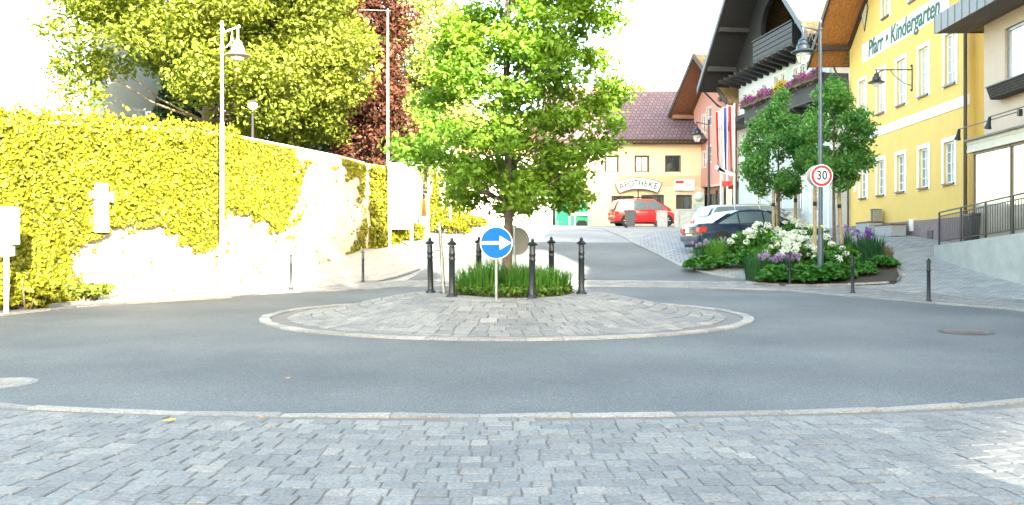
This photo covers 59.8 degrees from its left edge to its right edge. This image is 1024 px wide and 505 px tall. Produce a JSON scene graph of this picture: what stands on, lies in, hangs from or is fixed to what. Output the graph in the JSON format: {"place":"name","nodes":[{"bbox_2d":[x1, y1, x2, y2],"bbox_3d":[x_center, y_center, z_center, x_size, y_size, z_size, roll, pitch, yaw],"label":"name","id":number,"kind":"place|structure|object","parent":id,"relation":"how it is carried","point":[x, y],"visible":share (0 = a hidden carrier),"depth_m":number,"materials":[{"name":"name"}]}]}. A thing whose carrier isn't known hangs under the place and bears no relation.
{"place":"outdoors","nodes":[
{"label":"outdoors","id":0,"kind":"place"},
{"bbox_2d":[241,229,460,289],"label":"footway","id":1,"kind":"structure","parent":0,"point":[403,256],"depth_m":29.85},
{"bbox_2d":[381,9,389,166],"bbox_3d":[-5.434,-4.935,35.200,1.260,9.391,0.220,0,0,0],"label":"lamp mast","id":2,"kind":"object","parent":1,"relation":"on","point":[387,10],"visible":0.38,"depth_m":35.17,"materials":[{"name":"metal"}]},
{"bbox_2d":[388,162,412,247],"bbox_3d":[-4.253,-1.753,34.000,0.952,3.402,0.100,0,0,0],"label":"info board","id":3,"kind":"object","parent":1,"relation":"on","point":[400,197],"visible":0.81,"depth_m":33.97,"materials":[{"name":"paint"}]},
{"bbox_2d":[403,223,426,240],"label":"street shrub","id":4,"kind":"object","parent":1,"relation":"on","point":[419,230],"visible":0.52,"depth_m":35.93,"materials":[{"name":"green plant"}]},
{"bbox_2d":[413,187,420,223],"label":"street wall","id":5,"kind":"structure","parent":1,"relation":"on","point":[416,205],"depth_m":39.52,"materials":[{"name":"white paint"}]},
{"bbox_2d":[370,0,490,200],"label":"willow tree","id":6,"kind":"object","parent":1,"relation":"on","point":[423,31],"visible":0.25,"depth_m":44.91,"materials":[{"name":"green plant"}]},
{"bbox_2d":[429,173,444,232],"bbox_3d":[-3.422,-2.172,39.992,0.836,2.850,0.834,0,0,0],"label":"conifer","id":7,"kind":"object","parent":1,"relation":"on","point":[437,215],"visible":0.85,"depth_m":39.84,"materials":[{"name":"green plant"}]},
{"bbox_2d":[440,218,472,233],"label":"street shrub","id":8,"kind":"object","parent":1,"relation":"on","point":[455,226],"visible":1,"depth_m":38.76,"materials":[{"name":"green plant"}]},
{"bbox_2d":[0,0,722,224],"label":"sky","id":9,"kind":"structure","parent":0,"point":[656,48],"materials":[{"name":"white"}]},
{"bbox_2d":[0,286,1023,415],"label":"roundabout road","id":10,"kind":"structure","parent":0,"point":[786,350],"depth_m":11.19,"materials":[{"name":"grey asphalt"}]},
{"bbox_2d":[0,377,38,387],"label":"traffic island","id":11,"kind":"object","parent":10,"relation":"on","point":[8,382],"visible":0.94,"depth_m":9.71,"materials":[{"name":"concrete"}]},
{"bbox_2d":[259,303,753,340],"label":"island kerb","id":12,"kind":"structure","parent":10,"relation":"on","point":[265,319],"depth_m":13.99,"materials":[{"name":"stone"}]},
{"bbox_2d":[271,289,742,338],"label":"island cobbles","id":13,"kind":"object","parent":10,"relation":"on","point":[411,313],"visible":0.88,"depth_m":15.13,"materials":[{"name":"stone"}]},
{"bbox_2d":[425,237,435,292],"bbox_3d":[-1.575,0.253,17.100,0.210,1.105,0.207,-1,0,0],"label":"bollard","id":14,"kind":"object","parent":13,"relation":"on","point":[429,242],"visible":0.96,"depth_m":17.05,"materials":[{"name":"metal"}]},
{"bbox_2d":[435,222,445,293],"bbox_3d":[-1.360,0.139,16.908,0.203,1.447,0.540,0,0,-5],"label":"traffic sign","id":15,"kind":"object","parent":13,"relation":"on","point":[439,229],"visible":0.94,"depth_m":16.87,"materials":[{"name":"metal"}]},
{"bbox_2d":[446,238,456,296],"bbox_3d":[-1.088,0.282,16.091,0.207,1.105,0.210,0,1,-5],"label":"bollard","id":16,"kind":"object","parent":13,"relation":"on","point":[452,281],"visible":0.99,"depth_m":16.04,"materials":[{"name":"metal"}]},
{"bbox_2d":[480,225,512,300],"bbox_3d":[-0.275,0.211,15.641,0.574,1.400,0.088,0,0,0],"label":"arrow sign","id":17,"kind":"object","parent":13,"relation":"on","point":[496,242],"visible":0.99,"depth_m":15.60,"materials":[{"name":"metal"}]},
{"bbox_2d":[456,292,570,298],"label":"island soil","id":18,"kind":"structure","parent":13,"relation":"on","point":[516,297],"depth_m":15.99,"materials":[{"name":"brown soil"}]},
{"bbox_2d":[459,259,504,293],"bbox_3d":[-0.559,0.439,16.588,0.858,0.699,0.989,0,0,29],"label":"grass tuft","id":19,"kind":"object","parent":18,"relation":"on","point":[482,277],"visible":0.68,"depth_m":16.40,"materials":[{"name":"green plant"}]},
{"bbox_2d":[377,0,646,280],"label":"linden tree","id":20,"kind":"object","parent":18,"relation":"on","point":[543,51],"visible":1,"depth_m":16.38,"materials":[{"name":"green plant"}]},
{"bbox_2d":[455,282,573,297],"bbox_3d":[0.038,0.673,17.046,2.300,0.296,2.640,0,0,0],"label":"ground cover","id":21,"kind":"object","parent":18,"relation":"on","point":[508,291],"visible":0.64,"depth_m":16.11,"materials":[{"name":"green plant"}]},
{"bbox_2d":[500,262,543,287],"bbox_3d":[0.172,0.464,16.674,0.930,0.644,0.951,0,0,0],"label":"grass tuft","id":22,"kind":"object","parent":18,"relation":"on","point":[517,277],"visible":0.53,"depth_m":16.48,"materials":[{"name":"green plant"}]},
{"bbox_2d":[535,265,562,293],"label":"grass tuft","id":23,"kind":"object","parent":18,"relation":"on","point":[547,281],"visible":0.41,"depth_m":16.50,"materials":[{"name":"green plant"}]},
{"bbox_2d":[512,225,528,266],"bbox_3d":[0.124,0.129,18.355,0.570,1.386,0.090,0,0,-28],"label":"traffic sign","id":24,"kind":"object","parent":13,"relation":"on","point":[520,241],"visible":0.56,"depth_m":18.39,"materials":[{"name":"metal"}]},
{"bbox_2d":[526,238,537,298],"bbox_3d":[0.356,0.294,15.800,0.210,1.105,0.207,1,0,0],"label":"bollard","id":25,"kind":"object","parent":13,"relation":"on","point":[532,244],"visible":0.98,"depth_m":15.75,"materials":[{"name":"metal"}]},
{"bbox_2d":[576,237,586,293],"bbox_3d":[1.303,0.263,16.704,0.207,1.105,0.210,0,0,10],"label":"bollard","id":26,"kind":"object","parent":13,"relation":"on","point":[581,243],"visible":0.95,"depth_m":16.66,"materials":[{"name":"metal"}]},
{"bbox_2d":[0,398,1023,417],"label":"front kerb","id":27,"kind":"structure","parent":10,"relation":"on","point":[953,405],"depth_m":8.05,"materials":[{"name":"stone"}]},
{"bbox_2d":[0,285,1023,315],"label":"band edge kerb","id":28,"kind":"structure","parent":10,"relation":"on","point":[252,294],"depth_m":21.42,"materials":[{"name":"stone"}]},
{"bbox_2d":[937,329,994,334],"bbox_3d":[7.372,1.311,14.455,0.840,0.072,0.841,0,0,0],"label":"manhole cover","id":29,"kind":"object","parent":10,"relation":"on","point":[964,332],"visible":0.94,"depth_m":14.38,"materials":[{"name":"metal"}]},
{"bbox_2d":[0,404,1023,504],"bbox_3d":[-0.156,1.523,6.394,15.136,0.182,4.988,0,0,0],"label":"cobbled apron","id":30,"kind":"object","parent":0,"point":[991,441],"visible":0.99,"depth_m":6.42,"materials":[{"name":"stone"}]},
{"bbox_2d":[0,281,1023,312],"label":"cobbled band","id":31,"kind":"object","parent":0,"point":[944,298],"visible":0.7,"depth_m":22.94,"materials":[{"name":"stone"}]},
{"bbox_2d":[0,267,65,309],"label":"roadside bush","id":32,"kind":"object","parent":31,"relation":"on","point":[25,291],"visible":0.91,"depth_m":18.19,"materials":[{"name":"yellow plant"}]},
{"bbox_2d":[61,280,116,300],"bbox_3d":[-9.704,0.907,20.311,1.174,0.584,1.060,0,0,0],"label":"roadside bush","id":33,"kind":"object","parent":31,"relation":"on","point":[91,290],"visible":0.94,"depth_m":20.11,"materials":[{"name":"green plant"}]},
{"bbox_2d":[746,266,900,285],"bbox_3d":[10.029,0.371,27.959,4.195,1.162,6.910,0,0,26],"label":"planted bed edge","id":34,"kind":"object","parent":31,"relation":"on","point":[884,282],"visible":0.37,"depth_m":24.92,"materials":[{"name":"stone"}]},
{"bbox_2d":[749,262,898,285],"bbox_3d":[10.047,0.360,28.005,4.120,1.182,6.961,0,0,26],"label":"planted bed","id":35,"kind":"object","parent":31,"relation":"on","point":[890,273],"visible":0.2,"depth_m":25.34,"materials":[{"name":"soil"}]},
{"bbox_2d":[741,251,773,280],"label":"grass tuft","id":36,"kind":"object","parent":35,"relation":"on","point":[752,269],"visible":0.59,"depth_m":26.38,"materials":[{"name":"green plant"}]},
{"bbox_2d":[754,263,785,281],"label":"hosta","id":37,"kind":"object","parent":35,"relation":"on","point":[767,271],"visible":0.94,"depth_m":25.68,"materials":[{"name":"green plant"}]},
{"bbox_2d":[734,86,815,228],"bbox_3d":[8.773,-2.565,29.385,2.830,5.881,2.538,0,0,0],"label":"street tree","id":38,"kind":"object","parent":35,"relation":"on","point":[783,123],"visible":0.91,"depth_m":29.21,"materials":[{"name":"green plant"}]},
{"bbox_2d":[762,230,808,264],"bbox_3d":[8.531,-0.038,27.724,1.424,1.337,1.308,0,0,25],"label":"hydrangea","id":39,"kind":"object","parent":35,"relation":"on","point":[775,240],"visible":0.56,"depth_m":27.47,"materials":[{"name":"white plant"}]},
{"bbox_2d":[771,215,812,240],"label":"hydrangea","id":40,"kind":"object","parent":35,"relation":"on","point":[790,226],"visible":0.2,"depth_m":28.89,"materials":[{"name":"white plant"}]},
{"bbox_2d":[776,233,816,267],"bbox_3d":[8.742,0.050,27.123,1.279,1.293,1.281,0,0,8],"label":"hydrangea","id":41,"kind":"object","parent":35,"relation":"on","point":[791,244],"visible":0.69,"depth_m":26.82,"materials":[{"name":"white plant"}]},
{"bbox_2d":[791,20,823,279],"bbox_3d":[8.506,-2.884,25.600,0.925,7.626,0.670,0,0,0],"label":"street lamp","id":42,"kind":"object","parent":35,"relation":"on","point":[803,51],"visible":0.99,"depth_m":25.55,"materials":[{"name":"grey metal"}]},
{"bbox_2d":[806,164,832,186],"bbox_3d":[8.851,-2.202,25.590,0.705,0.650,0.197,0,0,0],"label":"speed sign","id":43,"kind":"object","parent":42,"relation":"attached to","point":[820,175],"visible":1,"depth_m":25.50,"materials":[{"name":"white metal"}]},
{"bbox_2d":[791,222,832,249],"bbox_3d":[9.230,-0.204,27.759,1.444,1.466,1.457,0,0,0],"label":"hydrangea","id":44,"kind":"object","parent":35,"relation":"on","point":[806,231],"visible":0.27,"depth_m":27.55,"materials":[{"name":"white plant"}]},
{"bbox_2d":[800,264,829,282],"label":"hosta","id":45,"kind":"object","parent":35,"relation":"on","point":[812,269],"visible":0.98,"depth_m":24.98,"materials":[{"name":"green plant"}]},
{"bbox_2d":[813,186,816,255],"bbox_3d":[9.089,-0.586,26.700,0.120,2.802,0.114,0,0,0],"label":"tree stake","id":46,"kind":"object","parent":35,"relation":"on","point":[815,215],"visible":0.83,"depth_m":26.65,"materials":[{"name":"brown wood"}]},
{"bbox_2d":[802,234,836,264],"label":"hydrangea","id":47,"kind":"object","parent":35,"relation":"on","point":[827,245],"visible":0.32,"depth_m":26.84,"materials":[{"name":"white plant"}]},
{"bbox_2d":[817,261,846,281],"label":"hosta","id":48,"kind":"object","parent":35,"relation":"on","point":[828,270],"visible":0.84,"depth_m":24.95,"materials":[{"name":"green plant"}]},
{"bbox_2d":[793,73,880,242],"bbox_3d":[9.771,-2.351,27.167,2.602,6.091,2.483,0,0,0],"label":"street tree","id":49,"kind":"object","parent":35,"relation":"on","point":[838,98],"visible":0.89,"depth_m":26.63,"materials":[{"name":"green plant"}]},
{"bbox_2d":[829,242,860,264],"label":"hydrangea","id":50,"kind":"object","parent":35,"relation":"on","point":[842,253],"visible":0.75,"depth_m":26.29,"materials":[{"name":"green plant"}]},
{"bbox_2d":[854,261,879,274],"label":"hosta","id":51,"kind":"object","parent":35,"relation":"on","point":[861,267],"visible":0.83,"depth_m":25.52,"materials":[{"name":"green plant"}]},
{"bbox_2d":[866,254,901,266],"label":"hosta","id":52,"kind":"object","parent":35,"relation":"on","point":[883,259],"visible":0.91,"depth_m":26.22,"materials":[{"name":"green plant"}]},
{"bbox_2d":[458,225,631,242],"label":"street","id":53,"kind":"structure","parent":0,"point":[545,233],"depth_m":39.22,"materials":[{"name":"grey asphalt"}]},
{"bbox_2d":[406,242,744,281],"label":"street","id":54,"kind":"structure","parent":0,"point":[603,261],"depth_m":30.96,"materials":[{"name":"grey asphalt"}]},
{"bbox_2d":[175,226,1023,297],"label":"paved square","id":55,"kind":"structure","parent":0,"point":[948,278],"depth_m":25.09,"materials":[{"name":"stone"}]},
{"bbox_2d":[0,207,19,312],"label":"sign","id":56,"kind":"object","parent":55,"relation":"on","point":[9,225],"visible":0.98,"depth_m":17.39,"materials":[{"name":"grey metal"}]},
{"bbox_2d":[0,119,364,298],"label":"garden wall","id":57,"kind":"structure","parent":55,"relation":"on","point":[162,252],"depth_m":25.59,"materials":[{"name":"white paint"}]},
{"bbox_2d":[86,183,113,232],"bbox_3d":[-9.720,-1.051,20.939,0.300,1.160,0.639,0,0,21],"label":"wall cross","id":58,"kind":"object","parent":57,"relation":"attached to","point":[101,197],"depth_m":20.82,"materials":[{"name":"white paint"}]},
{"bbox_2d":[0,98,368,305],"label":"ivy","id":59,"kind":"object","parent":57,"relation":"attached to","point":[251,183],"visible":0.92,"depth_m":21.88,"materials":[{"name":"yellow plant"}]},
{"bbox_2d":[219,21,250,290],"bbox_3d":[-7.306,-2.513,23.575,0.746,7.287,0.665,0,0,-37],"label":"street lamp","id":60,"kind":"object","parent":55,"relation":"on","point":[237,51],"visible":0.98,"depth_m":23.55,"materials":[{"name":"metal"}]},
{"bbox_2d":[363,164,387,248],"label":"wall pier","id":61,"kind":"structure","parent":55,"relation":"on","point":[366,204],"depth_m":33.45,"materials":[{"name":"white paint"}]},
{"bbox_2d":[366,163,399,248],"bbox_3d":[-5.123,-1.716,34.215,1.045,3.398,1.874,0,0,26],"label":"ivy","id":62,"kind":"object","parent":61,"relation":"attached to","point":[379,206],"visible":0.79,"depth_m":33.65,"materials":[{"name":"yellow plant"}]},
{"bbox_2d":[355,241,462,282],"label":"footway kerb","id":63,"kind":"structure","parent":55,"relation":"on","point":[413,269],"depth_m":29.27,"materials":[{"name":"stone"}]},
{"bbox_2d":[459,213,488,228],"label":"street shrub","id":64,"kind":"object","parent":55,"relation":"on","point":[476,221],"visible":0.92,"depth_m":44.63,"materials":[{"name":"green plant"}]},
{"bbox_2d":[106,280,1023,298],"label":"band outer kerb","id":65,"kind":"structure","parent":55,"relation":"on","point":[634,280],"depth_m":23.80,"materials":[{"name":"stone"}]},
{"bbox_2d":[555,202,587,225],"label":"market kiosk","id":66,"kind":"object","parent":55,"relation":"on","point":[576,218],"visible":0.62,"depth_m":58.18,"materials":[{"name":"teal paint"}]},
{"bbox_2d":[608,197,673,225],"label":"parked car","id":67,"kind":"object","parent":55,"relation":"on","point":[645,209],"visible":0.54,"depth_m":55.77,"materials":[{"name":"red paint"}]},
{"bbox_2d":[597,227,748,280],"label":"street kerb","id":68,"kind":"structure","parent":55,"relation":"on","point":[673,261],"depth_m":30.97,"materials":[{"name":"stone"}]},
{"bbox_2d":[690,119,709,205],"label":"street lamp","id":69,"kind":"object","parent":55,"relation":"on","point":[697,134],"visible":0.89,"depth_m":53.94,"materials":[{"name":"metal"}]},
{"bbox_2d":[716,109,721,204],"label":"flag","id":70,"kind":"object","parent":55,"relation":"on","point":[719,134],"visible":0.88,"depth_m":46.97,"materials":[{"name":"fabric"}]},
{"bbox_2d":[715,165,732,204],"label":"direction signs","id":71,"kind":"object","parent":55,"relation":"on","point":[722,170],"visible":0.83,"depth_m":43.40,"materials":[{"name":"metal"}]},
{"bbox_2d":[722,105,727,188],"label":"flag","id":72,"kind":"object","parent":55,"relation":"on","point":[725,140],"visible":0.94,"depth_m":45.98,"materials":[{"name":"fabric"}]},
{"bbox_2d":[729,103,735,203],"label":"flagpole","id":73,"kind":"object","parent":55,"relation":"on","point":[732,153],"visible":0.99,"depth_m":44.97,"materials":[{"name":"white metal"}]},
{"bbox_2d":[674,208,800,227],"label":"parapet wall","id":74,"kind":"structure","parent":55,"relation":"on","point":[682,217],"depth_m":49.65,"materials":[{"name":"grey stone"}]},
{"bbox_2d":[874,224,906,235],"bbox_3d":[14.720,-0.861,34.629,0.600,0.470,1.728,0,0,2],"label":"bench","id":75,"kind":"object","parent":55,"relation":"on","point":[894,229],"visible":0.88,"depth_m":33.80,"materials":[{"name":"concrete"}]},
{"bbox_2d":[934,192,1023,284],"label":"ramp wall","id":76,"kind":"structure","parent":55,"relation":"on","point":[1001,257],"depth_m":23.89,"materials":[{"name":"concrete"}]},
{"bbox_2d":[962,213,979,240],"bbox_3d":[13.739,-0.640,26.201,0.742,1.079,0.660,0,0,4],"label":"wheelie bin","id":77,"kind":"object","parent":76,"relation":"on","point":[972,238],"visible":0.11,"depth_m":25.97,"materials":[{"name":"black plastic"}]},
{"bbox_2d":[636,229,932,270],"bbox_3d":[9.775,-0.196,34.959,9.650,1.742,12.081,0,0,0],"label":"parking bay","id":78,"kind":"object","parent":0,"point":[669,244],"visible":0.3,"depth_m":33.39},
{"bbox_2d":[700,235,732,266],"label":"grass tuft","id":79,"kind":"object","parent":78,"relation":"on","point":[715,250],"visible":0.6,"depth_m":29.16,"materials":[{"name":"green plant"}]},
{"bbox_2d":[680,209,802,250],"bbox_3d":[8.516,-0.807,32.293,4.520,1.519,2.120,-2,0,-12],"label":"parked car","id":80,"kind":"object","parent":78,"relation":"on","point":[726,225],"visible":0.39,"depth_m":31.39,"materials":[{"name":"grey paint"}]},
{"bbox_2d":[726,227,758,253],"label":"hydrangea","id":81,"kind":"object","parent":78,"relation":"on","point":[738,239],"visible":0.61,"depth_m":29.38,"materials":[{"name":"green plant"}]},
{"bbox_2d":[690,204,808,224],"bbox_3d":[9.443,-1.203,35.388,4.370,1.457,2.100,-2,0,-12],"label":"parked car","id":82,"kind":"object","parent":78,"relation":"on","point":[700,214],"visible":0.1,"depth_m":34.70,"materials":[{"name":"silver metal"}]},
{"bbox_2d":[742,221,775,249],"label":"hydrangea","id":83,"kind":"object","parent":78,"relation":"on","point":[763,232],"visible":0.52,"depth_m":29.02,"materials":[{"name":"white plant"}]},
{"bbox_3d":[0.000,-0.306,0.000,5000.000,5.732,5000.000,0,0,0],"label":"ground","id":84,"kind":"structure","parent":0,"visible":0},
{"bbox_2d":[456,114,546,224],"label":"house","id":85,"kind":"structure","parent":84,"relation":"on","point":[539,217],"depth_m":66.00,"materials":[{"name":"white paint"}]},
{"bbox_2d":[542,87,707,225],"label":"pharmacy house","id":86,"kind":"structure","parent":84,"relation":"on","point":[664,149],"depth_m":63.00,"materials":[{"name":"yellow paint"}]},
{"bbox_2d":[615,178,661,196],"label":"shop sign","id":87,"kind":"object","parent":86,"relation":"attached to","point":[652,185],"visible":1,"depth_m":62.61,"materials":[{"name":"metal"}]},
{"bbox_2d":[634,155,648,171],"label":"window","id":88,"kind":"structure","parent":86,"relation":"in","point":[641,164],"depth_m":63.10,"materials":[{"name":"white glass"}]},
{"bbox_2d":[665,155,680,171],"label":"window","id":89,"kind":"structure","parent":86,"relation":"in","point":[671,163],"depth_m":63.10,"materials":[{"name":"grey glass"}]},
{"bbox_2d":[667,53,738,205],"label":"pink house","id":90,"kind":"structure","parent":84,"relation":"on","point":[689,102],"depth_m":61.73,"materials":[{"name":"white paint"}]},
{"bbox_2d":[697,0,849,227],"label":"chalet house","id":91,"kind":"structure","parent":84,"relation":"on","point":[749,55],"depth_m":50.71,"materials":[{"name":"white paint"}]},
{"bbox_2d":[807,0,983,242],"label":"kindergarten house","id":92,"kind":"structure","parent":84,"relation":"on","point":[919,179],"depth_m":33.94,"materials":[{"name":"yellow paint"}]},
{"bbox_2d":[857,75,866,116],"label":"window","id":93,"kind":"structure","parent":92,"relation":"in","point":[864,83],"depth_m":39.34,"materials":[{"name":"white paint"}]},
{"bbox_2d":[875,155,885,197],"bbox_3d":[15.381,-3.145,37.021,0.210,1.693,1.100,0,0,2],"label":"window","id":94,"kind":"structure","parent":92,"relation":"in","point":[882,166],"depth_m":37.14,"materials":[{"name":"white paint"}]},
{"bbox_2d":[875,64,885,116],"bbox_3d":[15.381,-6.715,37.021,0.210,2.010,1.140,0,0,2],"label":"window","id":95,"kind":"structure","parent":92,"relation":"in","point":[882,87],"depth_m":37.13,"materials":[{"name":"white paint"}]},
{"bbox_2d":[868,65,912,90],"bbox_3d":[14.423,-6.649,33.902,1.670,1.020,0.620,0,0,2],"label":"wall lamp","id":96,"kind":"object","parent":92,"relation":"attached to","point":[876,81],"visible":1,"depth_m":33.85,"materials":[{"name":"metal"}]},
{"bbox_2d":[894,149,906,194],"bbox_3d":[15.306,-3.145,34.953,0.210,1.693,1.100,0,0,2],"label":"window","id":97,"kind":"structure","parent":92,"relation":"in","point":[902,158],"depth_m":35.05,"materials":[{"name":"white paint"}]},
{"bbox_2d":[895,53,906,108],"bbox_3d":[15.304,-6.715,34.918,0.210,2.010,1.140,0,0,2],"label":"window","id":98,"kind":"structure","parent":92,"relation":"in","point":[903,63],"depth_m":35.05,"materials":[{"name":"white paint"}]},
{"bbox_2d":[916,143,929,190],"bbox_3d":[15.229,-3.145,32.854,0.210,1.693,1.100,0,0,2],"label":"window","id":99,"kind":"structure","parent":92,"relation":"in","point":[925,153],"depth_m":32.98,"materials":[{"name":"white paint"}]},
{"bbox_2d":[916,40,929,100],"bbox_3d":[15.229,-6.715,32.854,0.210,2.010,1.140,0,0,2],"label":"window","id":100,"kind":"structure","parent":92,"relation":"in","point":[925,53],"depth_m":33.03,"materials":[{"name":"white paint"}]},
{"bbox_2d":[941,135,956,186],"bbox_3d":[15.154,-3.145,30.776,0.210,1.693,1.100,0,0,2],"label":"window","id":101,"kind":"structure","parent":92,"relation":"in","point":[951,147],"depth_m":30.91,"materials":[{"name":"white paint"}]},
{"bbox_2d":[942,34,957,89],"bbox_3d":[15.156,-6.715,30.697,0.210,2.010,1.140,0,0,2],"label":"window","id":102,"kind":"structure","parent":92,"relation":"in","point":[952,39],"depth_m":30.84,"materials":[{"name":"white paint"}]},
{"bbox_2d":[934,0,1023,238],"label":"peach house","id":103,"kind":"structure","parent":84,"relation":"on","point":[997,150],"depth_m":25.18,"materials":[{"name":"paint"}]},
{"bbox_2d":[973,141,1023,238],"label":"shop window","id":104,"kind":"structure","parent":103,"relation":"in","point":[998,172],"depth_m":24.82,"materials":[{"name":"white glass"}]},
{"bbox_2d":[1007,21,1023,77],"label":"window","id":105,"kind":"structure","parent":103,"relation":"in","point":[1015,34],"depth_m":24.93,"materials":[{"name":"glass"}]},
{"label":"garden ground","id":106,"kind":"structure","parent":0,"visible":0},
{"bbox_2d":[89,6,162,122],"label":"church tower","id":107,"kind":"structure","parent":106,"relation":"on","point":[133,101],"depth_m":38.41,"materials":[{"name":"tile"}]},
{"bbox_2d":[146,69,201,128],"bbox_3d":[-14.591,-5.262,39.085,4.697,6.024,4.653,0,0,0],"label":"evergreen tree","id":108,"kind":"object","parent":106,"relation":"on","point":[163,112],"visible":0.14,"depth_m":38.44,"materials":[{"name":"green plant"}]},
{"bbox_2d":[26,0,384,145],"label":"lime tree","id":109,"kind":"object","parent":106,"relation":"on","point":[261,76],"visible":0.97,"depth_m":30.39,"materials":[{"name":"green plant"}]},
{"bbox_2d":[228,0,374,148],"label":"lime tree","id":110,"kind":"object","parent":106,"relation":"on","point":[333,138],"visible":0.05,"depth_m":36.04,"materials":[{"name":"green plant"}]},
{"bbox_2d":[326,0,422,165],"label":"copper beech","id":111,"kind":"object","parent":106,"relation":"on","point":[369,120],"visible":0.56,"depth_m":39.32,"materials":[{"name":"brown plant"}]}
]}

